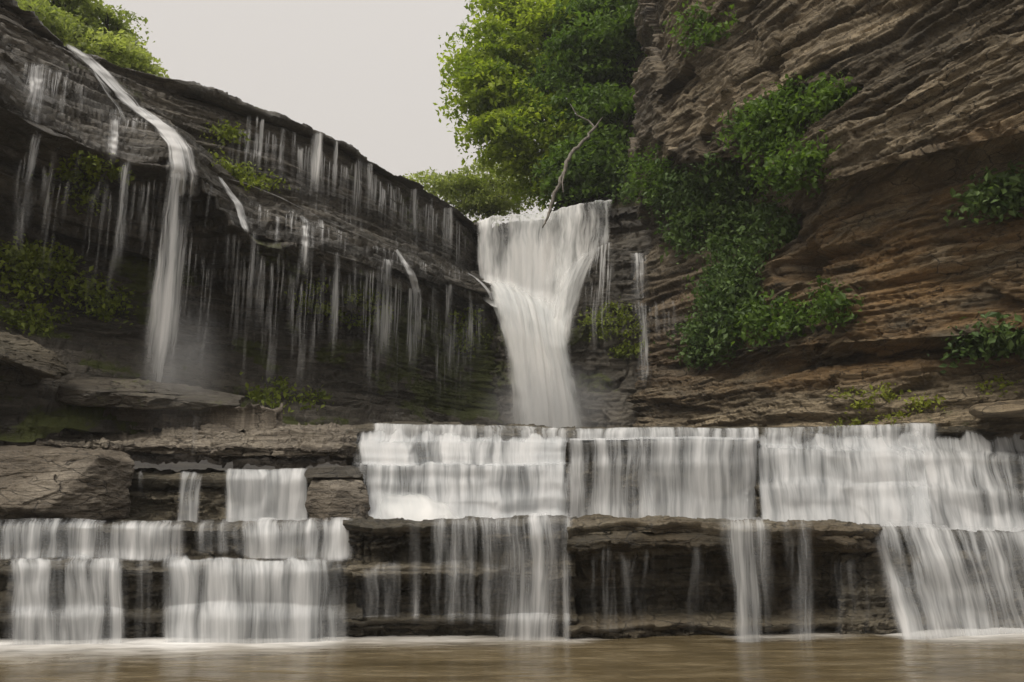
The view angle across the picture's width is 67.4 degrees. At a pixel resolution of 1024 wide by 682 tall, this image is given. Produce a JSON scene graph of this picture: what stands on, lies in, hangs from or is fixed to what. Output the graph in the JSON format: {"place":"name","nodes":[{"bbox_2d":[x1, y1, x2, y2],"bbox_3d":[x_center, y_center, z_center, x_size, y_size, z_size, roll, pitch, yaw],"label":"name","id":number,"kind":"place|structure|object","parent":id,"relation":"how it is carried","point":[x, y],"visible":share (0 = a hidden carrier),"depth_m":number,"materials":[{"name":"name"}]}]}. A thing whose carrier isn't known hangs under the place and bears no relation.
{"place":"outdoors","nodes":[
{"label":"outdoors","id":0,"kind":"place"},
{"bbox_2d":[0,0,503,442],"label":"cliff","id":1,"kind":"structure","parent":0,"point":[232,322],"depth_m":16.67,"materials":[{"name":"stone"}]},
{"bbox_2d":[30,140,34,167],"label":"water trickle","id":2,"kind":"object","parent":1,"relation":"on","point":[32,158],"visible":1,"depth_m":12.72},
{"bbox_2d":[0,332,69,378],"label":"rock slab","id":3,"kind":"object","parent":1,"relation":"on","point":[26,355],"visible":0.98,"depth_m":12.06,"materials":[{"name":"stone"}]},
{"bbox_2d":[30,65,42,101],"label":"water trickle","id":4,"kind":"object","parent":1,"relation":"on","point":[38,82],"visible":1,"depth_m":13.64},
{"bbox_2d":[0,300,74,338],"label":"mossy plant","id":5,"kind":"object","parent":1,"relation":"on","point":[8,314],"visible":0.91,"depth_m":13.67,"materials":[{"name":"plant"}]},
{"bbox_2d":[27,65,61,89],"bbox_3d":[-8.144,-4.357,13.695,1.286,1.930,1.880,8,-15,-35],"label":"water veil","id":6,"kind":"object","parent":1,"relation":"on","point":[48,76],"visible":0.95,"depth_m":13.97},
{"bbox_2d":[0,231,97,307],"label":"mossy plant","id":7,"kind":"object","parent":1,"relation":"on","point":[26,255],"visible":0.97,"depth_m":13.98,"materials":[{"name":"plant"}]},
{"bbox_2d":[16,0,113,54],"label":"tree","id":8,"kind":"object","parent":1,"relation":"on","point":[53,19],"visible":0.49,"depth_m":21.46,"materials":[{"name":"green plant"}]},
{"bbox_2d":[29,150,136,215],"bbox_3d":[-7.784,-2.967,14.053,1.642,1.076,1.361,-6,-13,25],"label":"mossy plant","id":9,"kind":"object","parent":1,"relation":"on","point":[114,173],"visible":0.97,"depth_m":14.07,"materials":[{"name":"plant"}]},
{"bbox_2d":[62,270,138,328],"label":"mossy plant","id":10,"kind":"object","parent":1,"relation":"on","point":[99,311],"visible":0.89,"depth_m":15.14,"materials":[{"name":"plant"}]},
{"bbox_2d":[68,45,154,124],"bbox_3d":[-7.882,-4.970,15.422,2.107,1.632,0.749,3,-12,-14],"label":"water trickle","id":11,"kind":"object","parent":1,"relation":"on","point":[107,78],"visible":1,"depth_m":15.38,"materials":[{"name":"liquid"}]},
{"bbox_2d":[55,0,168,77],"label":"tree","id":12,"kind":"object","parent":1,"relation":"on","point":[117,46],"visible":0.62,"depth_m":22.71,"materials":[{"name":"green plant"}]},
{"bbox_2d":[110,120,117,152],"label":"water trickle","id":13,"kind":"object","parent":1,"relation":"on","point":[114,142],"visible":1,"depth_m":14.34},
{"bbox_2d":[119,166,126,220],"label":"water trickle","id":14,"kind":"object","parent":1,"relation":"on","point":[124,175],"visible":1,"depth_m":13.80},
{"bbox_2d":[55,377,244,411],"bbox_3d":[-6.381,0.948,13.358,3.444,0.662,1.920,0,-12,0],"label":"boulder","id":15,"kind":"object","parent":1,"relation":"on","point":[135,394],"visible":1,"depth_m":12.76,"materials":[{"name":"stone"}]},
{"bbox_2d":[139,107,194,195],"bbox_3d":[-6.778,-3.809,15.147,1.719,2.216,0.868,-8,-14,33],"label":"water trickle","id":16,"kind":"object","parent":1,"relation":"on","point":[177,145],"visible":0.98,"depth_m":14.75,"materials":[{"name":"liquid"}]},
{"bbox_2d":[151,166,184,368],"bbox_3d":[-6.178,-1.150,13.868,0.823,5.320,1.364,5,-13,-24],"label":"water trickle","id":17,"kind":"object","parent":1,"relation":"attached to","point":[164,316],"visible":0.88,"depth_m":13.93,"materials":[{"name":"liquid"}]},
{"bbox_2d":[0,422,360,468],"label":"rock slab","id":18,"kind":"object","parent":1,"relation":"on","point":[283,445],"visible":0.77,"depth_m":12.55,"materials":[{"name":"stone"}]},
{"bbox_2d":[103,403,282,432],"bbox_3d":[-7.627,1.390,14.243,7.506,0.974,2.715,0,-12,0],"label":"rock slab","id":19,"kind":"object","parent":1,"relation":"on","point":[239,418],"visible":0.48,"depth_m":13.05,"materials":[{"name":"stone"}]},
{"bbox_2d":[199,119,251,145],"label":"mossy plant","id":20,"kind":"object","parent":1,"relation":"on","point":[234,131],"visible":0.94,"depth_m":17.20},
{"bbox_2d":[219,178,247,230],"bbox_3d":[-5.704,-2.831,16.014,1.091,1.547,0.509,-8,-14,34],"label":"water trickle","id":21,"kind":"object","parent":1,"relation":"on","point":[238,208],"visible":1,"depth_m":16.10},
{"bbox_2d":[208,148,262,179],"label":"mossy plant","id":22,"kind":"object","parent":1,"relation":"on","point":[228,166],"visible":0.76,"depth_m":16.85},
{"bbox_2d":[259,120,263,155],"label":"water trickle","id":23,"kind":"object","parent":1,"relation":"on","point":[261,129],"visible":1,"depth_m":17.86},
{"bbox_2d":[237,168,290,192],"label":"mossy plant","id":24,"kind":"object","parent":1,"relation":"on","point":[256,182],"visible":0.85,"depth_m":17.28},
{"bbox_2d":[239,372,333,413],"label":"mossy plant","id":25,"kind":"object","parent":1,"relation":"on","point":[268,400],"visible":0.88,"depth_m":16.65,"materials":[{"name":"plant"}]},
{"bbox_2d":[303,226,307,257],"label":"water trickle","id":26,"kind":"object","parent":1,"relation":"on","point":[305,238],"visible":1,"depth_m":16.59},
{"bbox_2d":[275,277,341,325],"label":"mossy plant","id":27,"kind":"object","parent":1,"relation":"on","point":[316,308],"visible":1,"depth_m":17.52,"materials":[{"name":"plant"}]},
{"bbox_2d":[311,133,320,179],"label":"water trickle","id":28,"kind":"object","parent":1,"relation":"on","point":[315,164],"visible":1,"depth_m":18.57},
{"bbox_2d":[294,140,361,204],"bbox_3d":[-4.413,-3.905,18.865,0.562,2.365,2.985,-10,-15,38],"label":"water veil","id":29,"kind":"object","parent":1,"relation":"attached to","point":[300,152],"visible":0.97,"depth_m":19.15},
{"bbox_2d":[333,269,337,315],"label":"water trickle","id":30,"kind":"object","parent":1,"relation":"on","point":[335,290],"visible":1,"depth_m":16.96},
{"bbox_2d":[334,141,337,174],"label":"water trickle","id":31,"kind":"object","parent":1,"relation":"on","point":[336,153],"visible":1,"depth_m":19.11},
{"bbox_2d":[320,289,395,332],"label":"mossy plant","id":32,"kind":"object","parent":1,"relation":"on","point":[365,317],"visible":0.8,"depth_m":18.66,"materials":[{"name":"plant"}]},
{"bbox_2d":[365,276,400,326],"bbox_3d":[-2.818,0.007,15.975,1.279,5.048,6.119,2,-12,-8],"label":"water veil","id":33,"kind":"object","parent":1,"relation":"attached to","point":[387,301],"visible":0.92,"depth_m":18.66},
{"bbox_2d":[377,259,390,337],"bbox_3d":[-2.968,-0.609,18.340,0.333,3.234,1.096,-4,-13,19],"label":"water trickle","id":34,"kind":"object","parent":1,"relation":"on","point":[384,331],"visible":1,"depth_m":18.12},
{"bbox_2d":[371,180,403,209],"bbox_3d":[-2.954,-3.344,20.779,0.790,2.434,2.924,-6,-13,27],"label":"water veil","id":35,"kind":"object","parent":1,"relation":"attached to","point":[383,193],"visible":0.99,"depth_m":20.67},
{"bbox_2d":[396,250,419,291],"bbox_3d":[-2.677,-1.816,19.802,0.680,1.253,1.065,0,-12,0],"label":"water trickle","id":36,"kind":"object","parent":1,"relation":"on","point":[413,280],"visible":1,"depth_m":19.58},
{"bbox_2d":[408,288,415,349],"bbox_3d":[-2.461,-0.205,19.550,0.163,2.703,0.954,-10,-16,40],"label":"water trickle","id":37,"kind":"object","parent":1,"relation":"on","point":[410,296],"visible":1,"depth_m":19.50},
{"bbox_2d":[413,190,415,216],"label":"water trickle","id":38,"kind":"object","parent":1,"relation":"on","point":[414,194],"visible":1,"depth_m":21.73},
{"bbox_2d":[426,204,459,241],"bbox_3d":[-1.645,-3.071,23.196,0.963,2.549,4.008,-5,-13,24],"label":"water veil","id":39,"kind":"object","parent":1,"relation":"on","point":[433,217],"visible":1,"depth_m":22.57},
{"bbox_2d":[444,305,492,357],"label":"mossy plant","id":40,"kind":"object","parent":1,"relation":"on","point":[459,331],"visible":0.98,"depth_m":22.27,"materials":[{"name":"plant"}]},
{"bbox_2d":[474,276,503,333],"bbox_3d":[-0.796,-1.083,22.810,1.000,2.314,1.254,9,-15,-35],"label":"water trickle","id":41,"kind":"object","parent":1,"relation":"on","point":[495,308],"visible":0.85,"depth_m":22.59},
{"bbox_2d":[50,0,566,227],"label":"sky","id":42,"kind":"structure","parent":0,"point":[363,74],"materials":[{"name":"white"}]},
{"bbox_2d":[133,459,750,491],"bbox_3d":[0.000,4.846,26.674,60.000,0.581,25.800,0,-12,0],"label":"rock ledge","id":43,"kind":"object","parent":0,"point":[187,465],"visible":0.02,"depth_m":19.46,"materials":[{"name":"stone"}]},
{"bbox_2d":[0,627,1023,681],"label":"pool","id":44,"kind":"structure","parent":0,"point":[996,655],"depth_m":8.03,"materials":[{"name":"liquid"}]},
{"bbox_2d":[0,517,363,639],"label":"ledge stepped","id":45,"kind":"object","parent":44,"relation":"in","point":[145,584],"visible":0.43,"depth_m":9.69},
{"bbox_2d":[0,445,134,524],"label":"boulder","id":46,"kind":"object","parent":45,"relation":"on","point":[48,484],"visible":0.91,"depth_m":10.90,"materials":[{"name":"stone"}]},
{"bbox_2d":[14,556,120,644],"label":"cascade","id":47,"kind":"object","parent":45,"relation":"on","point":[32,584],"visible":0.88,"depth_m":9.20,"materials":[{"name":"liquid"}]},
{"bbox_2d":[5,519,169,559],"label":"cascade","id":48,"kind":"object","parent":45,"relation":"on","point":[134,545],"visible":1,"depth_m":9.84,"materials":[{"name":"liquid"}]},
{"bbox_2d":[128,468,363,521],"bbox_3d":[-4.478,2.480,12.322,4.520,0.985,1.558,0,-12,0],"label":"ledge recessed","id":49,"kind":"object","parent":45,"relation":"on","point":[155,493],"visible":0.34,"depth_m":11.86,"materials":[{"name":"stone"}]},
{"bbox_2d":[179,473,198,521],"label":"cascade","id":50,"kind":"object","parent":49,"relation":"on","point":[190,518],"visible":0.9,"depth_m":11.49,"materials":[{"name":"liquid"}]},
{"bbox_2d":[166,557,332,643],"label":"cascade","id":51,"kind":"object","parent":45,"relation":"on","point":[222,617],"visible":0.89,"depth_m":9.29,"materials":[{"name":"liquid"}]},
{"bbox_2d":[227,468,306,521],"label":"cascade","id":52,"kind":"object","parent":45,"relation":"on","point":[257,495],"visible":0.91,"depth_m":11.53,"materials":[{"name":"liquid"}]},
{"bbox_2d":[247,518,347,559],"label":"cascade","id":53,"kind":"object","parent":45,"relation":"on","point":[263,542],"visible":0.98,"depth_m":9.90,"materials":[{"name":"liquid"}]},
{"bbox_2d":[305,478,370,522],"bbox_3d":[-2.588,2.347,11.348,1.023,0.731,1.051,0,-12,0],"label":"boulder","id":54,"kind":"object","parent":45,"relation":"on","point":[329,500],"visible":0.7,"depth_m":11.04,"materials":[{"name":"stone"}]},
{"bbox_2d":[304,466,361,478],"bbox_3d":[-2.724,1.986,11.649,0.855,0.204,0.807,0,-12,0],"label":"rock","id":55,"kind":"object","parent":54,"relation":"on","point":[353,472],"visible":0.88,"depth_m":11.34,"materials":[{"name":"stone"}]},
{"bbox_2d":[343,515,576,637],"bbox_3d":[-0.809,3.293,10.646,3.659,1.756,2.688,0,-12,0],"label":"ledge","id":56,"kind":"object","parent":44,"relation":"in","point":[419,577],"visible":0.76,"depth_m":9.85,"materials":[{"name":"stone"}]},
{"bbox_2d":[346,421,574,516],"bbox_3d":[-1.071,2.228,13.578,4.758,2.103,4.903,0,-12,0],"label":"rock ledge","id":57,"kind":"object","parent":56,"relation":"on","point":[507,432],"visible":0.23,"depth_m":13.01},
{"bbox_2d":[368,461,564,518],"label":"cascade","id":58,"kind":"object","parent":56,"relation":"on","point":[454,492],"visible":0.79,"depth_m":11.83,"materials":[{"name":"liquid"}]},
{"bbox_2d":[383,494,451,520],"bbox_3d":[-1.378,2.395,11.325,2.085,0.550,0.861,-2,-12,9],"label":"foam","id":59,"kind":"object","parent":58,"relation":"on","point":[414,507],"visible":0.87,"depth_m":11.27,"materials":[{"name":"liquid"}]},
{"bbox_2d":[360,429,564,466],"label":"cascade","id":60,"kind":"object","parent":58,"relation":"on","point":[450,448],"visible":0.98,"depth_m":12.56,"materials":[{"name":"liquid"}]},
{"bbox_2d":[375,423,563,441],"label":"cascade","id":61,"kind":"object","parent":60,"relation":"on","point":[388,429],"visible":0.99,"depth_m":13.15,"materials":[{"name":"liquid"}]},
{"bbox_2d":[510,513,548,639],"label":"cascade","id":62,"kind":"object","parent":44,"relation":"on","point":[529,623],"visible":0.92,"depth_m":9.43,"materials":[{"name":"liquid"}]},
{"bbox_2d":[564,514,886,638],"bbox_3d":[3.327,3.416,10.677,5.396,1.979,2.906,0,-12,0],"label":"ledge undercut","id":63,"kind":"object","parent":44,"relation":"in","point":[648,576],"visible":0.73,"depth_m":10.12,"materials":[{"name":"stone"}]},
{"bbox_2d":[565,426,759,517],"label":"ledge block","id":64,"kind":"structure","parent":63,"relation":"on","point":[635,477],"depth_m":12.17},
{"bbox_2d":[570,437,652,517],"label":"cascade","id":65,"kind":"object","parent":64,"relation":"on","point":[602,504],"visible":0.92,"depth_m":11.78,"materials":[{"name":"liquid"}]},
{"bbox_2d":[578,427,757,439],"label":"cascade","id":66,"kind":"object","parent":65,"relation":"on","point":[622,433],"visible":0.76,"depth_m":13.13,"materials":[{"name":"liquid"}]},
{"bbox_2d":[641,436,756,520],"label":"cascade","id":67,"kind":"object","parent":64,"relation":"on","point":[699,494],"visible":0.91,"depth_m":11.81,"materials":[{"name":"liquid"}]},
{"bbox_2d":[731,521,761,641],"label":"cascade","id":68,"kind":"object","parent":44,"relation":"in","point":[738,545],"visible":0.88,"depth_m":9.20,"materials":[{"name":"liquid"}]},
{"bbox_2d":[838,523,1023,633],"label":"rock ledge","id":69,"kind":"object","parent":44,"relation":"in","point":[867,593],"visible":0.38,"depth_m":10.25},
{"bbox_2d":[757,431,931,527],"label":"cascade","id":70,"kind":"object","parent":69,"relation":"on","point":[872,483],"visible":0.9,"depth_m":11.87,"materials":[{"name":"liquid"}]},
{"bbox_2d":[748,425,1023,525],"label":"rock ledge","id":71,"kind":"object","parent":69,"relation":"on","point":[1015,459],"visible":0.2,"depth_m":12.54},
{"bbox_2d":[823,416,873,427],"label":"plant","id":72,"kind":"object","parent":71,"relation":"on","point":[854,423],"visible":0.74,"depth_m":15.20,"materials":[{"name":"green plant"}]},
{"bbox_2d":[768,423,933,450],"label":"cascade","id":73,"kind":"object","parent":71,"relation":"on","point":[888,434],"visible":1,"depth_m":13.03,"materials":[{"name":"liquid"}]},
{"bbox_2d":[906,432,1023,531],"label":"cascade","id":74,"kind":"object","parent":69,"relation":"on","point":[948,479],"visible":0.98,"depth_m":12.06,"materials":[{"name":"liquid"}]},
{"bbox_2d":[887,523,1023,639],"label":"cascade","id":75,"kind":"object","parent":44,"relation":"on","point":[937,552],"visible":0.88,"depth_m":9.80,"materials":[{"name":"liquid"}]},
{"bbox_2d":[478,200,610,427],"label":"waterfall","id":76,"kind":"structure","parent":0,"point":[531,278],"depth_m":22.39,"materials":[{"name":"liquid"}]},
{"bbox_2d":[472,206,654,427],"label":"cliff behind fall","id":77,"kind":"structure","parent":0,"point":[603,388],"depth_m":22.55,"materials":[{"name":"stone"}]},
{"bbox_2d":[571,300,646,342],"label":"mossy plant","id":78,"kind":"object","parent":77,"relation":"on","point":[599,313],"visible":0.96,"depth_m":22.32,"materials":[{"name":"plant"}]},
{"bbox_2d":[608,336,651,359],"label":"mossy plant","id":79,"kind":"object","parent":77,"relation":"on","point":[619,351],"visible":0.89,"depth_m":22.20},
{"bbox_2d":[635,253,642,277],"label":"water trickle","id":80,"kind":"object","parent":77,"relation":"on","point":[636,254],"visible":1,"depth_m":22.40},
{"bbox_2d":[553,45,647,218],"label":"bank","id":81,"kind":"structure","parent":0,"point":[591,205],"depth_m":26.66,"materials":[{"name":"soil"}]},
{"bbox_2d":[403,159,544,227],"bbox_3d":[-1.741,-6.809,34.349,6.552,3.559,5.138,0,-12,0],"label":"tree","id":82,"kind":"object","parent":81,"relation":"on","point":[475,194],"visible":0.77,"depth_m":33.46,"materials":[{"name":"green plant"}]},
{"bbox_2d":[433,0,603,212],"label":"tree","id":83,"kind":"object","parent":81,"relation":"on","point":[484,74],"visible":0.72,"depth_m":28.40,"materials":[{"name":"green plant"}]},
{"bbox_2d":[509,0,646,214],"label":"tree","id":84,"kind":"object","parent":81,"relation":"on","point":[611,42],"visible":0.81,"depth_m":26.86,"materials":[{"name":"green plant"}]},
{"bbox_2d":[542,104,602,227],"bbox_3d":[1.839,-5.637,24.489,2.284,4.785,0.826,6,-13,-28],"label":"dead branch","id":85,"kind":"object","parent":84,"relation":"attached to","point":[566,161],"visible":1,"depth_m":24.00,"materials":[{"name":"grey wood"}]},
{"bbox_2d":[588,137,638,206],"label":"shrub","id":86,"kind":"object","parent":81,"relation":"on","point":[618,181],"visible":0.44,"depth_m":25.15,"materials":[{"name":"green plant"}]},
{"bbox_2d":[626,0,1023,444],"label":"cliff overhang","id":87,"kind":"object","parent":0,"point":[924,120],"visible":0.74,"depth_m":15.39,"materials":[{"name":"stone"}]},
{"bbox_2d":[643,316,646,357],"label":"water trickle","id":88,"kind":"object","parent":87,"relation":"attached to","point":[645,341],"visible":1,"depth_m":21.67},
{"bbox_2d":[612,141,678,205],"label":"shrub","id":89,"kind":"object","parent":87,"relation":"attached to","point":[651,165],"visible":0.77,"depth_m":21.93,"materials":[{"name":"green plant"}]},
{"bbox_2d":[638,164,717,234],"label":"shrub","id":90,"kind":"object","parent":87,"relation":"attached to","point":[669,195],"visible":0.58,"depth_m":21.05,"materials":[{"name":"green plant"}]},
{"bbox_2d":[653,207,714,263],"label":"shrub","id":91,"kind":"object","parent":87,"relation":"attached to","point":[677,231],"visible":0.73,"depth_m":20.90,"materials":[{"name":"green plant"}]},
{"bbox_2d":[651,0,741,57],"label":"shrub","id":92,"kind":"object","parent":87,"relation":"on","point":[712,36],"visible":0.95,"depth_m":19.49,"materials":[{"name":"green plant"}]},
{"bbox_2d":[653,307,755,370],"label":"shrub","id":93,"kind":"object","parent":87,"relation":"attached to","point":[702,340],"visible":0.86,"depth_m":19.56,"materials":[{"name":"green plant"}]},
{"bbox_2d":[656,151,765,231],"bbox_3d":[5.331,-3.816,20.245,2.644,2.231,3.676,0,-12,0],"label":"shrub","id":94,"kind":"object","parent":87,"relation":"on","point":[719,185],"visible":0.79,"depth_m":19.68,"materials":[{"name":"green plant"}]},
{"bbox_2d":[679,283,766,344],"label":"shrub","id":95,"kind":"object","parent":87,"relation":"on","point":[724,308],"visible":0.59,"depth_m":18.93,"materials":[{"name":"green plant"}]},
{"bbox_2d":[682,254,770,313],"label":"shrub","id":96,"kind":"object","parent":87,"relation":"on","point":[738,279],"visible":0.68,"depth_m":18.76,"materials":[{"name":"green plant"}]},
{"bbox_2d":[692,225,776,294],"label":"shrub","id":97,"kind":"object","parent":87,"relation":"attached to","point":[751,260],"visible":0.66,"depth_m":19.09,"materials":[{"name":"green plant"}]},
{"bbox_2d":[697,190,801,269],"bbox_3d":[5.929,-2.891,19.252,1.906,2.338,3.543,5,-13,-21],"label":"shrub","id":98,"kind":"object","parent":87,"relation":"attached to","point":[779,231],"visible":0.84,"depth_m":18.59,"materials":[{"name":"green plant"}]},
{"bbox_2d":[708,88,811,162],"bbox_3d":[5.795,-4.972,17.522,1.614,1.686,2.858,6,-13,-26],"label":"shrub","id":99,"kind":"object","parent":87,"relation":"attached to","point":[758,118],"visible":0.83,"depth_m":17.29,"materials":[{"name":"green plant"}]},
{"bbox_2d":[718,289,822,351],"bbox_3d":[5.972,-0.416,17.699,1.616,1.502,3.453,3,-12,-15],"label":"shrub","id":100,"kind":"object","parent":87,"relation":"attached to","point":[758,318],"visible":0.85,"depth_m":17.39,"materials":[{"name":"green plant"}]},
{"bbox_2d":[728,126,839,203],"bbox_3d":[5.844,-3.850,16.970,2.389,2.252,3.948,0,-12,0],"label":"shrub","id":101,"kind":"object","parent":87,"relation":"attached to","point":[786,178],"visible":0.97,"depth_m":16.26,"materials":[{"name":"green plant"}]},
{"bbox_2d":[749,72,862,132],"bbox_3d":[6.453,-5.179,16.335,1.658,1.575,2.778,4,-13,-20],"label":"shrub","id":102,"kind":"object","parent":87,"relation":"attached to","point":[831,97],"visible":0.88,"depth_m":16.01,"materials":[{"name":"green plant"}]},
{"bbox_2d":[774,275,865,334],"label":"shrub","id":103,"kind":"object","parent":87,"relation":"attached to","point":[841,301],"visible":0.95,"depth_m":15.58,"materials":[{"name":"green plant"}]},
{"bbox_2d":[829,381,903,413],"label":"plant","id":104,"kind":"object","parent":87,"relation":"on","point":[883,390],"visible":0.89,"depth_m":14.85,"materials":[{"name":"green plant"}]},
{"bbox_2d":[873,410,912,425],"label":"plant","id":105,"kind":"object","parent":87,"relation":"on","point":[899,414],"visible":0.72,"depth_m":14.38,"materials":[{"name":"green plant"}]},
{"bbox_2d":[898,390,947,414],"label":"plant","id":106,"kind":"object","parent":87,"relation":"on","point":[921,401],"visible":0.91,"depth_m":14.11,"materials":[{"name":"green plant"}]},
{"bbox_2d":[927,311,1023,373],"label":"shrub","id":107,"kind":"object","parent":87,"relation":"on","point":[1005,342],"visible":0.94,"depth_m":13.51,"materials":[{"name":"green plant"}]},
{"bbox_2d":[943,156,1023,226],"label":"shrub","id":108,"kind":"object","parent":87,"relation":"attached to","point":[999,194],"visible":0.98,"depth_m":13.11,"materials":[{"name":"green plant"}]},
{"bbox_2d":[965,374,1022,396],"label":"plant","id":109,"kind":"object","parent":87,"relation":"on","point":[1001,385],"visible":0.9,"depth_m":13.62,"materials":[{"name":"green plant"}]},
{"bbox_2d":[969,399,1023,418],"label":"boulder","id":110,"kind":"object","parent":87,"relation":"on","point":[1006,409],"visible":1,"depth_m":12.52,"materials":[{"name":"stone"}]}
]}

